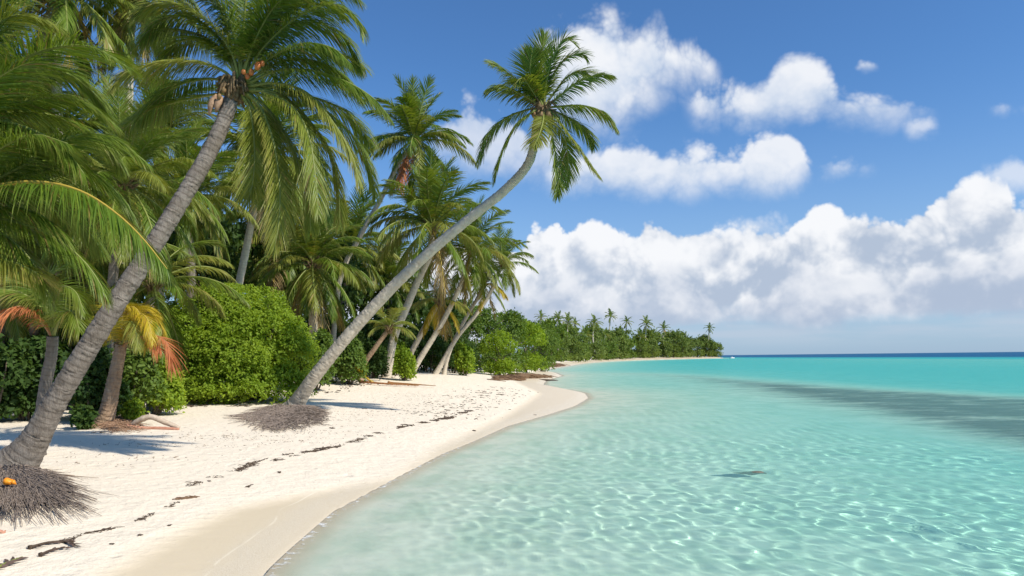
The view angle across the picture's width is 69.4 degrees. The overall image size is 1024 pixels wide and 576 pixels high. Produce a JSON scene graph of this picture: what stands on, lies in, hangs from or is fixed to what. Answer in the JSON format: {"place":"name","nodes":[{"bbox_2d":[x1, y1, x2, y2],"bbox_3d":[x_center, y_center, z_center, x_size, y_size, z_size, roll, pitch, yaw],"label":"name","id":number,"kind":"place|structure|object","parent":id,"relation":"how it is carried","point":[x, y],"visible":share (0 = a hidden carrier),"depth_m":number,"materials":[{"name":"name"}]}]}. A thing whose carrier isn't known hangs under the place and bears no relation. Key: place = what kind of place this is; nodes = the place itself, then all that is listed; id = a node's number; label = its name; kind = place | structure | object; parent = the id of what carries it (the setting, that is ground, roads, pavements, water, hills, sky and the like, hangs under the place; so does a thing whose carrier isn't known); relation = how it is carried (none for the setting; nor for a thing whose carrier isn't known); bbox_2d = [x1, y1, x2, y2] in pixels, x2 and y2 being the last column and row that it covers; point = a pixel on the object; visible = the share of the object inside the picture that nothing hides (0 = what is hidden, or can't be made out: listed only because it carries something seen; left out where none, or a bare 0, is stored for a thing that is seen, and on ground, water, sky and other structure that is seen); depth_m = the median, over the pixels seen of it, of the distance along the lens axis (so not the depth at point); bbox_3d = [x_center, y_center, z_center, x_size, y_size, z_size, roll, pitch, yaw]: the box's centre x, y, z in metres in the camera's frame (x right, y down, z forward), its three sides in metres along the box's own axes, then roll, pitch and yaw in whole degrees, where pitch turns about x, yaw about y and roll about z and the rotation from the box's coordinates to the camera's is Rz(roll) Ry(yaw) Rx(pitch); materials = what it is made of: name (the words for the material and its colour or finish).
{"place":"outdoors","nodes":[
{"label":"outdoors","id":0,"kind":"place"},
{"bbox_2d":[0,356,719,575],"bbox_3d":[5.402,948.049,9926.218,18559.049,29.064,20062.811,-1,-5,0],"label":"sand ground","id":1,"kind":"structure","parent":0,"point":[228,523],"depth_m":18.40,"materials":[{"name":"sand"}]},
{"bbox_2d":[0,556,28,567],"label":"dead frond","id":2,"kind":"object","parent":1,"relation":"on","point":[8,562],"visible":1,"depth_m":9.99,"materials":[{"name":"brown plant"}]},
{"bbox_2d":[0,333,38,419],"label":"bush","id":3,"kind":"object","parent":1,"relation":"on","point":[7,360],"visible":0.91,"depth_m":26.76,"materials":[{"name":"green plant"}]},
{"bbox_2d":[5,316,47,359],"bbox_3d":[-23.039,3.420,34.518,5.365,4.445,3.483,-1,-5,0],"label":"bush","id":4,"kind":"object","parent":1,"relation":"on","point":[27,336],"visible":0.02,"depth_m":33.91,"materials":[{"name":"green plant"}]},
{"bbox_2d":[0,335,69,420],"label":"bush","id":5,"kind":"object","parent":1,"relation":"on","point":[36,349],"visible":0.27,"depth_m":27.30,"materials":[{"name":"green plant"}]},
{"bbox_2d":[0,220,95,345],"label":"coconut palm","id":6,"kind":"object","parent":1,"relation":"on","point":[4,328],"visible":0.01,"depth_m":31.01,"materials":[{"name":"green plant"}]},
{"bbox_2d":[0,259,99,454],"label":"young palm","id":7,"kind":"object","parent":1,"relation":"on","point":[70,317],"visible":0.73,"depth_m":19.21,"materials":[{"name":"green plant"}]},
{"bbox_2d":[27,539,81,549],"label":"dead frond","id":8,"kind":"object","parent":1,"relation":"on","point":[69,541],"visible":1,"depth_m":10.99,"materials":[{"name":"brown plant"}]},
{"bbox_2d":[38,546,71,556],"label":"dead frond","id":9,"kind":"object","parent":1,"relation":"on","point":[40,554],"visible":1,"depth_m":10.59,"materials":[{"name":"brown plant"}]},
{"bbox_2d":[0,17,113,243],"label":"coconut palm","id":10,"kind":"object","parent":1,"relation":"on","point":[95,127],"visible":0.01,"depth_m":33.44,"materials":[{"name":"green plant"}]},
{"bbox_2d":[36,320,88,409],"bbox_3d":[-19.539,3.390,33.272,3.707,4.452,2.756,-1,-5,0],"label":"bush","id":11,"kind":"object","parent":1,"relation":"on","point":[65,341],"visible":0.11,"depth_m":32.71,"materials":[{"name":"green plant"}]},
{"bbox_2d":[0,0,149,229],"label":"coconut palm","id":12,"kind":"object","parent":1,"relation":"on","point":[80,84],"visible":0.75,"depth_m":12.65,"materials":[{"name":"green plant"}]},
{"bbox_2d":[68,402,99,429],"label":"bush","id":13,"kind":"object","parent":1,"relation":"on","point":[83,416],"visible":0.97,"depth_m":25.09,"materials":[{"name":"green plant"}]},
{"bbox_2d":[0,38,168,343],"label":"coconut palm","id":14,"kind":"object","parent":1,"relation":"on","point":[32,328],"visible":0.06,"depth_m":33.48,"materials":[{"name":"green plant"}]},
{"bbox_2d":[0,0,171,350],"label":"coconut palm","id":15,"kind":"object","parent":1,"relation":"on","point":[65,14],"visible":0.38,"depth_m":33.83,"materials":[{"name":"green plant"}]},
{"bbox_2d":[0,18,177,319],"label":"coconut palm","id":16,"kind":"object","parent":1,"relation":"on","point":[19,188],"visible":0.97,"depth_m":11.90,"materials":[{"name":"green plant"}]},
{"bbox_2d":[0,164,190,407],"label":"coconut palm","id":17,"kind":"object","parent":1,"relation":"on","point":[105,268],"visible":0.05,"depth_m":32.92,"materials":[{"name":"green plant"}]},
{"bbox_2d":[67,342,133,414],"bbox_3d":[-15.694,3.477,27.696,2.749,3.463,2.475,-5,-7,41],"label":"bush","id":18,"kind":"object","parent":1,"relation":"on","point":[89,390],"visible":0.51,"depth_m":27.12,"materials":[{"name":"green plant"}]},
{"bbox_2d":[8,71,222,353],"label":"coconut palm","id":19,"kind":"object","parent":1,"relation":"on","point":[163,183],"visible":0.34,"depth_m":29.76,"materials":[{"name":"green plant"}]},
{"bbox_2d":[61,501,179,543],"bbox_3d":[-6.521,3.988,12.728,0.401,0.057,3.364,-1,-5,6],"label":"seaweed wrack","id":20,"kind":"object","parent":1,"relation":"on","point":[103,529],"visible":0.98,"depth_m":12.01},
{"bbox_2d":[41,0,201,331],"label":"coconut palm","id":21,"kind":"object","parent":1,"relation":"on","point":[126,31],"visible":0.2,"depth_m":37.71,"materials":[{"name":"green plant"}]},
{"bbox_2d":[116,397,149,423],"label":"bush","id":22,"kind":"object","parent":1,"relation":"on","point":[133,409],"visible":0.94,"depth_m":27.14,"materials":[{"name":"green plant"}]},
{"bbox_2d":[70,231,200,358],"bbox_3d":[-25.706,0.263,48.790,9.622,13.144,10.136,1,-6,-17],"label":"broadleaf tree","id":23,"kind":"object","parent":1,"relation":"on","point":[141,297],"visible":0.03,"depth_m":48.25,"materials":[{"name":"green plant"}]},
{"bbox_2d":[85,302,186,433],"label":"young palm","id":24,"kind":"object","parent":1,"relation":"on","point":[108,418],"visible":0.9,"depth_m":26.18,"materials":[{"name":"yellow plant"}]},
{"bbox_2d":[110,340,167,415],"bbox_3d":[-15.062,3.612,28.931,2.930,3.416,2.314,-1,-5,0],"label":"bush","id":25,"kind":"object","parent":1,"relation":"on","point":[135,367],"visible":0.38,"depth_m":28.77,"materials":[{"name":"green plant"}]},
{"bbox_2d":[76,55,216,317],"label":"coconut palm","id":26,"kind":"object","parent":1,"relation":"on","point":[180,120],"visible":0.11,"depth_m":47.65,"materials":[{"name":"green plant"}]},
{"bbox_2d":[126,424,179,429],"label":"driftwood branch","id":27,"kind":"object","parent":1,"relation":"on","point":[160,428],"visible":0.75,"depth_m":25.68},
{"bbox_2d":[58,213,249,410],"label":"coconut palm","id":28,"kind":"object","parent":1,"relation":"on","point":[152,290],"visible":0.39,"depth_m":33.44,"materials":[{"name":"green plant"}]},
{"bbox_2d":[130,413,179,427],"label":"driftwood branch","id":29,"kind":"object","parent":1,"relation":"on","point":[149,416],"visible":0.93,"depth_m":25.80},
{"bbox_2d":[142,355,187,414],"bbox_3d":[-15.178,4.171,31.423,2.675,2.752,2.242,-1,-5,0],"label":"bush","id":30,"kind":"object","parent":1,"relation":"on","point":[174,394],"visible":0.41,"depth_m":31.04,"materials":[{"name":"green plant"}]},
{"bbox_2d":[92,404,251,432],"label":"leaf litter","id":31,"kind":"object","parent":1,"relation":"on","point":[205,405],"visible":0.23,"depth_m":36.08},
{"bbox_2d":[110,117,264,353],"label":"coconut palm","id":32,"kind":"object","parent":1,"relation":"on","point":[189,150],"visible":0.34,"depth_m":39.94,"materials":[{"name":"green plant"}]},
{"bbox_2d":[0,0,394,528],"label":"coconut palm","id":33,"kind":"object","parent":1,"relation":"on","point":[257,32],"visible":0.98,"depth_m":18.40,"materials":[{"name":"green plant"}]},
{"bbox_2d":[2,478,15,484],"bbox_3d":[-9.696,3.724,14.239,0.247,0.145,0.162,-3,-6,20],"label":"coconut husk","id":34,"kind":"object","parent":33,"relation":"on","point":[7,481],"visible":1,"depth_m":14.21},
{"bbox_2d":[142,210,258,359],"bbox_3d":[-22.730,0.446,52.695,9.646,13.031,9.743,1,-6,-15],"label":"palm tree","id":35,"kind":"object","parent":1,"relation":"on","point":[230,231],"visible":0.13,"depth_m":52.25,"materials":[{"name":"green plant"}]},
{"bbox_2d":[137,281,320,404],"bbox_3d":[-15.895,2.976,39.590,11.067,7.014,6.625,-2,-5,12],"label":"bush","id":36,"kind":"object","parent":1,"relation":"on","point":[228,374],"visible":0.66,"depth_m":38.12,"materials":[{"name":"green plant"}]},
{"bbox_2d":[44,393,440,466],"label":"leaf litter","id":37,"kind":"object","parent":1,"relation":"on","point":[258,433],"visible":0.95,"depth_m":24.52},
{"bbox_2d":[210,219,304,358],"bbox_3d":[-21.470,0.602,60.491,10.721,13.443,10.177,0,-5,-4],"label":"broadleaf tree","id":38,"kind":"object","parent":1,"relation":"on","point":[241,230],"visible":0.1,"depth_m":58.46,"materials":[{"name":"green plant"}]},
{"bbox_2d":[169,61,347,286],"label":"coconut palm","id":39,"kind":"object","parent":1,"relation":"on","point":[235,143],"visible":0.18,"depth_m":45.38,"materials":[{"name":"green plant"}]},
{"bbox_2d":[209,171,358,315],"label":"coconut palm","id":40,"kind":"object","parent":1,"relation":"on","point":[288,280],"visible":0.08,"depth_m":57.87,"materials":[{"name":"green plant"}]},
{"bbox_2d":[186,432,381,485],"bbox_3d":[-5.925,4.792,21.595,0.702,0.086,11.655,-2,-5,12],"label":"seaweed wrack","id":41,"kind":"object","parent":1,"relation":"on","point":[238,469],"visible":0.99,"depth_m":19.76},
{"bbox_2d":[239,441,364,464],"bbox_3d":[-5.997,4.794,21.697,0.470,0.105,6.175,-3,-6,19],"label":"seaweed wrack","id":42,"kind":"object","parent":1,"relation":"on","point":[314,450],"visible":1,"depth_m":21.66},
{"bbox_2d":[248,204,375,337],"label":"coconut palm","id":43,"kind":"object","parent":1,"relation":"on","point":[312,276],"visible":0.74,"depth_m":51.08,"materials":[{"name":"green plant"}]},
{"bbox_2d":[286,327,339,390],"bbox_3d":[-12.464,4.460,45.895,3.512,4.091,3.181,-1,-5,0],"label":"bush","id":44,"kind":"object","parent":1,"relation":"on","point":[324,338],"visible":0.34,"depth_m":45.51,"materials":[{"name":"green plant"}]},
{"bbox_2d":[283,231,386,351],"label":"broadleaf tree","id":45,"kind":"object","parent":1,"relation":"on","point":[353,294],"visible":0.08,"depth_m":66.46,"materials":[{"name":"green plant"}]},
{"bbox_2d":[319,315,366,352],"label":"bush","id":46,"kind":"object","parent":1,"relation":"on","point":[361,338],"visible":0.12,"depth_m":63.78,"materials":[{"name":"green plant"}]},
{"bbox_2d":[330,334,368,383],"bbox_3d":[-11.154,4.831,50.111,3.244,3.697,3.000,-1,-5,0],"label":"bush","id":47,"kind":"object","parent":1,"relation":"on","point":[352,355],"visible":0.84,"depth_m":49.39,"materials":[{"name":"green plant"}]},
{"bbox_2d":[323,263,400,317],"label":"broadleaf tree","id":48,"kind":"object","parent":1,"relation":"on","point":[358,308],"visible":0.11,"depth_m":76.06,"materials":[{"name":"green plant"}]},
{"bbox_2d":[330,183,400,315],"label":"coconut palm","id":49,"kind":"object","parent":1,"relation":"on","point":[358,214],"visible":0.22,"depth_m":71.35,"materials":[{"name":"green plant"}]},
{"bbox_2d":[351,314,390,353],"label":"bush","id":50,"kind":"object","parent":1,"relation":"on","point":[378,334],"visible":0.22,"depth_m":67.52,"materials":[{"name":"green plant"}]},
{"bbox_2d":[364,339,389,378],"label":"bush","id":51,"kind":"object","parent":1,"relation":"on","point":[376,362],"visible":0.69,"depth_m":54.55,"materials":[{"name":"green plant"}]},
{"bbox_2d":[357,307,418,381],"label":"coconut palm","id":52,"kind":"object","parent":1,"relation":"on","point":[389,328],"visible":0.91,"depth_m":51.84,"materials":[{"name":"green plant"}]},
{"bbox_2d":[359,380,418,385],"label":"fallen frond","id":53,"kind":"object","parent":1,"relation":"on","point":[362,381],"visible":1,"depth_m":49.80,"materials":[{"name":"orange plant"}]},
{"bbox_2d":[347,227,434,323],"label":"coconut palm","id":54,"kind":"object","parent":1,"relation":"on","point":[390,265],"visible":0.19,"depth_m":76.71,"materials":[{"name":"green plant"}]},
{"bbox_2d":[384,340,406,374],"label":"bush","id":55,"kind":"object","parent":1,"relation":"on","point":[400,345],"visible":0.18,"depth_m":58.69,"materials":[{"name":"green plant"}]},
{"bbox_2d":[331,73,476,341],"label":"coconut palm","id":56,"kind":"object","parent":1,"relation":"on","point":[411,112],"visible":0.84,"depth_m":61.51,"materials":[{"name":"green plant"}]},
{"bbox_2d":[392,347,417,380],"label":"bush","id":57,"kind":"object","parent":1,"relation":"on","point":[405,359],"visible":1,"depth_m":53.79,"materials":[{"name":"green plant"}]},
{"bbox_2d":[386,313,430,362],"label":"bush","id":58,"kind":"object","parent":1,"relation":"on","point":[407,341],"visible":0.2,"depth_m":71.92,"materials":[{"name":"green plant"}]},
{"bbox_2d":[380,275,437,370],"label":"broadleaf tree","id":59,"kind":"object","parent":1,"relation":"on","point":[416,299],"visible":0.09,"depth_m":80.96,"materials":[{"name":"green plant"}]},
{"bbox_2d":[223,26,619,432],"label":"coconut palm","id":60,"kind":"object","parent":1,"relation":"on","point":[534,82],"visible":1,"depth_m":33.29,"materials":[{"name":"green plant"}]},
{"bbox_2d":[411,316,455,372],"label":"bush","id":61,"kind":"object","parent":1,"relation":"on","point":[438,346],"visible":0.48,"depth_m":75.28,"materials":[{"name":"green plant"}]},
{"bbox_2d":[397,410,472,427],"bbox_3d":[-3.158,5.872,33.458,0.911,0.138,9.290,-2,-6,15],"label":"seaweed wrack","id":62,"kind":"object","parent":1,"relation":"on","point":[437,419],"visible":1,"depth_m":32.85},
{"bbox_2d":[365,145,506,377],"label":"coconut palm","id":63,"kind":"object","parent":1,"relation":"on","point":[432,218],"visible":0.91,"depth_m":55.45,"materials":[{"name":"green plant"}]},
{"bbox_2d":[409,275,473,354],"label":"coconut palm","id":64,"kind":"object","parent":1,"relation":"on","point":[436,310],"visible":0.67,"depth_m":62.64,"materials":[{"name":"green plant"}]},
{"bbox_2d":[363,387,525,419],"bbox_3d":[-1.468,6.537,43.166,7.918,1.019,19.111,-2,-6,15],"label":"seaweed wrack","id":65,"kind":"object","parent":1,"relation":"on","point":[465,404],"visible":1,"depth_m":40.81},
{"bbox_2d":[409,295,483,370],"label":"broadleaf tree","id":66,"kind":"object","parent":1,"relation":"on","point":[454,310],"visible":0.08,"depth_m":82.96,"materials":[{"name":"green plant"}]},
{"bbox_2d":[435,318,478,372],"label":"bush","id":67,"kind":"object","parent":1,"relation":"on","point":[463,338],"visible":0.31,"depth_m":77.78,"materials":[{"name":"green plant"}]},
{"bbox_2d":[453,340,477,375],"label":"bush","id":68,"kind":"object","parent":1,"relation":"on","point":[464,357],"visible":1,"depth_m":71.43,"materials":[{"name":"green plant"}]},
{"bbox_2d":[441,298,500,372],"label":"broadleaf tree","id":69,"kind":"object","parent":1,"relation":"on","point":[471,327],"visible":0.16,"depth_m":88.21,"materials":[{"name":"green plant"}]},
{"bbox_2d":[415,194,527,370],"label":"coconut palm","id":70,"kind":"object","parent":1,"relation":"on","point":[457,284],"visible":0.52,"depth_m":61.76,"materials":[{"name":"green plant"}]},
{"bbox_2d":[442,257,512,374],"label":"coconut palm","id":71,"kind":"object","parent":1,"relation":"on","point":[479,296],"visible":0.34,"depth_m":70.84,"materials":[{"name":"green plant"}]},
{"bbox_2d":[432,224,538,373],"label":"coconut palm","id":72,"kind":"object","parent":1,"relation":"on","point":[505,250],"visible":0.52,"depth_m":69.81,"materials":[{"name":"green plant"}]},
{"bbox_2d":[465,304,520,371],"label":"broadleaf tree","id":73,"kind":"object","parent":1,"relation":"on","point":[491,323],"visible":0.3,"depth_m":91.84,"materials":[{"name":"green plant"}]},
{"bbox_2d":[477,329,521,374],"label":"bush","id":74,"kind":"object","parent":1,"relation":"on","point":[499,341],"visible":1,"depth_m":83.38,"materials":[{"name":"green plant"}]},
{"bbox_2d":[485,307,529,372],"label":"broadleaf tree","id":75,"kind":"object","parent":1,"relation":"on","point":[512,317],"visible":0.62,"depth_m":97.45,"materials":[{"name":"green plant"}]},
{"bbox_2d":[487,373,555,380],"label":"weed bank","id":76,"kind":"structure","parent":1,"relation":"on","point":[519,376],"depth_m":78.39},
{"bbox_2d":[510,318,548,372],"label":"broadleaf tree","id":77,"kind":"object","parent":1,"relation":"on","point":[531,365],"visible":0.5,"depth_m":105.16,"materials":[{"name":"green plant"}]},
{"bbox_2d":[518,319,559,370],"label":"broadleaf tree","id":78,"kind":"object","parent":1,"relation":"on","point":[545,327],"visible":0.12,"depth_m":150.36,"materials":[{"name":"green plant"}]},
{"bbox_2d":[527,331,560,371],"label":"broadleaf tree","id":79,"kind":"object","parent":1,"relation":"on","point":[543,348],"visible":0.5,"depth_m":120.96,"materials":[{"name":"green plant"}]},
{"bbox_2d":[542,330,567,361],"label":"broadleaf tree","id":80,"kind":"object","parent":1,"relation":"on","point":[554,353],"visible":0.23,"depth_m":260.48,"materials":[{"name":"green plant"}]},
{"bbox_2d":[544,315,566,358],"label":"broadleaf tree","id":81,"kind":"object","parent":1,"relation":"on","point":[552,321],"visible":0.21,"depth_m":286.25,"materials":[{"name":"green plant"}]},
{"bbox_2d":[557,332,573,361],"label":"broadleaf tree","id":82,"kind":"object","parent":1,"relation":"on","point":[567,344],"visible":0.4,"depth_m":287.71,"materials":[{"name":"green plant"}]},
{"bbox_2d":[560,312,577,331],"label":"coconut palm","id":83,"kind":"object","parent":1,"relation":"on","point":[568,319],"visible":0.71,"depth_m":329.26,"materials":[{"name":"green plant"}]},
{"bbox_2d":[564,336,583,362],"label":"broadleaf tree","id":84,"kind":"object","parent":1,"relation":"on","point":[574,343],"visible":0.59,"depth_m":318.83,"materials":[{"name":"green plant"}]},
{"bbox_2d":[558,322,589,361],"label":"broadleaf tree","id":85,"kind":"object","parent":1,"relation":"on","point":[574,333],"visible":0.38,"depth_m":344.80,"materials":[{"name":"green plant"}]},
{"bbox_2d":[572,340,587,361],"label":"broadleaf tree","id":86,"kind":"object","parent":1,"relation":"on","point":[583,349],"visible":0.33,"depth_m":339.53,"materials":[{"name":"green plant"}]},
{"bbox_2d":[576,332,593,358],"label":"broadleaf tree","id":87,"kind":"object","parent":1,"relation":"on","point":[587,340],"visible":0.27,"depth_m":378.99,"materials":[{"name":"green plant"}]},
{"bbox_2d":[580,322,608,356],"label":"broadleaf tree","id":88,"kind":"object","parent":1,"relation":"on","point":[597,334],"visible":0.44,"depth_m":427.87,"materials":[{"name":"green plant"}]},
{"bbox_2d":[585,313,603,342],"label":"coconut palm","id":89,"kind":"object","parent":1,"relation":"on","point":[593,320],"visible":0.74,"depth_m":419.81,"materials":[{"name":"green plant"}]},
{"bbox_2d":[588,342,605,359],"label":"broadleaf tree","id":90,"kind":"object","parent":1,"relation":"on","point":[595,347],"visible":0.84,"depth_m":408.98,"materials":[{"name":"green plant"}]},
{"bbox_2d":[601,341,611,359],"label":"broadleaf tree","id":91,"kind":"object","parent":1,"relation":"on","point":[608,354],"visible":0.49,"depth_m":440.49,"materials":[{"name":"green plant"}]},
{"bbox_2d":[597,329,620,358],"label":"broadleaf tree","id":92,"kind":"object","parent":1,"relation":"on","point":[613,338],"visible":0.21,"depth_m":481.40,"materials":[{"name":"green plant"}]},
{"bbox_2d":[605,308,617,339],"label":"coconut palm","id":93,"kind":"object","parent":1,"relation":"on","point":[610,315],"visible":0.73,"depth_m":482.65,"materials":[{"name":"green plant"}]},
{"bbox_2d":[607,340,618,358],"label":"broadleaf tree","id":94,"kind":"object","parent":1,"relation":"on","point":[613,346],"visible":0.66,"depth_m":463.24,"materials":[{"name":"green plant"}]},
{"bbox_2d":[611,325,630,356],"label":"broadleaf tree","id":95,"kind":"object","parent":1,"relation":"on","point":[618,332],"visible":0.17,"depth_m":508.49,"materials":[{"name":"green plant"}]},
{"bbox_2d":[616,335,629,359],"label":"broadleaf tree","id":96,"kind":"object","parent":1,"relation":"on","point":[621,340],"visible":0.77,"depth_m":493.01,"materials":[{"name":"green plant"}]},
{"bbox_2d":[618,336,636,358],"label":"broadleaf tree","id":97,"kind":"object","parent":1,"relation":"on","point":[631,344],"visible":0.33,"depth_m":519.65,"materials":[{"name":"green plant"}]},
{"bbox_2d":[634,340,649,357],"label":"broadleaf tree","id":98,"kind":"object","parent":1,"relation":"on","point":[640,353],"visible":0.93,"depth_m":555.17,"materials":[{"name":"green plant"}]},
{"bbox_2d":[638,315,653,339],"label":"coconut palm","id":99,"kind":"object","parent":1,"relation":"on","point":[647,320],"visible":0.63,"depth_m":588.42,"materials":[{"name":"green plant"}]},
{"bbox_2d":[641,328,658,353],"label":"broadleaf tree","id":100,"kind":"object","parent":1,"relation":"on","point":[650,333],"visible":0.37,"depth_m":599.83,"materials":[{"name":"green plant"}]},
{"bbox_2d":[646,337,661,357],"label":"broadleaf tree","id":101,"kind":"object","parent":1,"relation":"on","point":[653,342],"visible":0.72,"depth_m":584.37,"materials":[{"name":"green plant"}]},
{"bbox_2d":[649,326,669,356],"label":"broadleaf tree","id":102,"kind":"object","parent":1,"relation":"on","point":[660,338],"visible":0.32,"depth_m":616.62,"materials":[{"name":"green plant"}]},
{"bbox_2d":[658,340,673,357],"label":"broadleaf tree","id":103,"kind":"object","parent":1,"relation":"on","point":[667,345],"visible":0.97,"depth_m":613.30,"materials":[{"name":"green plant"}]},
{"bbox_2d":[667,343,681,357],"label":"broadleaf tree","id":104,"kind":"object","parent":1,"relation":"on","point":[676,348],"visible":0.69,"depth_m":631.96,"materials":[{"name":"green plant"}]},
{"bbox_2d":[663,329,688,356],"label":"broadleaf tree","id":105,"kind":"object","parent":1,"relation":"on","point":[671,335],"visible":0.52,"depth_m":651.91,"materials":[{"name":"green plant"}]},
{"bbox_2d":[676,338,690,356],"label":"broadleaf tree","id":106,"kind":"object","parent":1,"relation":"on","point":[685,343],"visible":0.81,"depth_m":650.32,"materials":[{"name":"green plant"}]},
{"bbox_2d":[683,339,696,356],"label":"broadleaf tree","id":107,"kind":"object","parent":1,"relation":"on","point":[689,346],"visible":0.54,"depth_m":663.93,"materials":[{"name":"green plant"}]},
{"bbox_2d":[691,338,705,356],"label":"broadleaf tree","id":108,"kind":"object","parent":1,"relation":"on","point":[699,353],"visible":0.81,"depth_m":679.13,"materials":[{"name":"green plant"}]},
{"bbox_2d":[696,334,712,355],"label":"broadleaf tree","id":109,"kind":"object","parent":1,"relation":"on","point":[703,337],"visible":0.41,"depth_m":718.83,"materials":[{"name":"green plant"}]},
{"bbox_2d":[703,338,717,356],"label":"broadleaf tree","id":110,"kind":"object","parent":1,"relation":"on","point":[711,344],"visible":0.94,"depth_m":700.14,"materials":[{"name":"green plant"}]},
{"bbox_2d":[711,342,723,357],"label":"broadleaf tree","id":111,"kind":"object","parent":1,"relation":"on","point":[719,346],"visible":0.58,"depth_m":708.80,"materials":[{"name":"green plant"}]},
{"bbox_2d":[7,0,1023,355],"label":"sky","id":112,"kind":"structure","parent":0,"point":[781,176],"materials":[{"name":"blue"}]},
{"bbox_2d":[263,352,1023,575],"bbox_3d":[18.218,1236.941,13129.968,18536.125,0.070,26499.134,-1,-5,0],"label":"sea","id":113,"kind":"structure","parent":0,"point":[890,464],"depth_m":17.41,"materials":[{"name":"liquid"}]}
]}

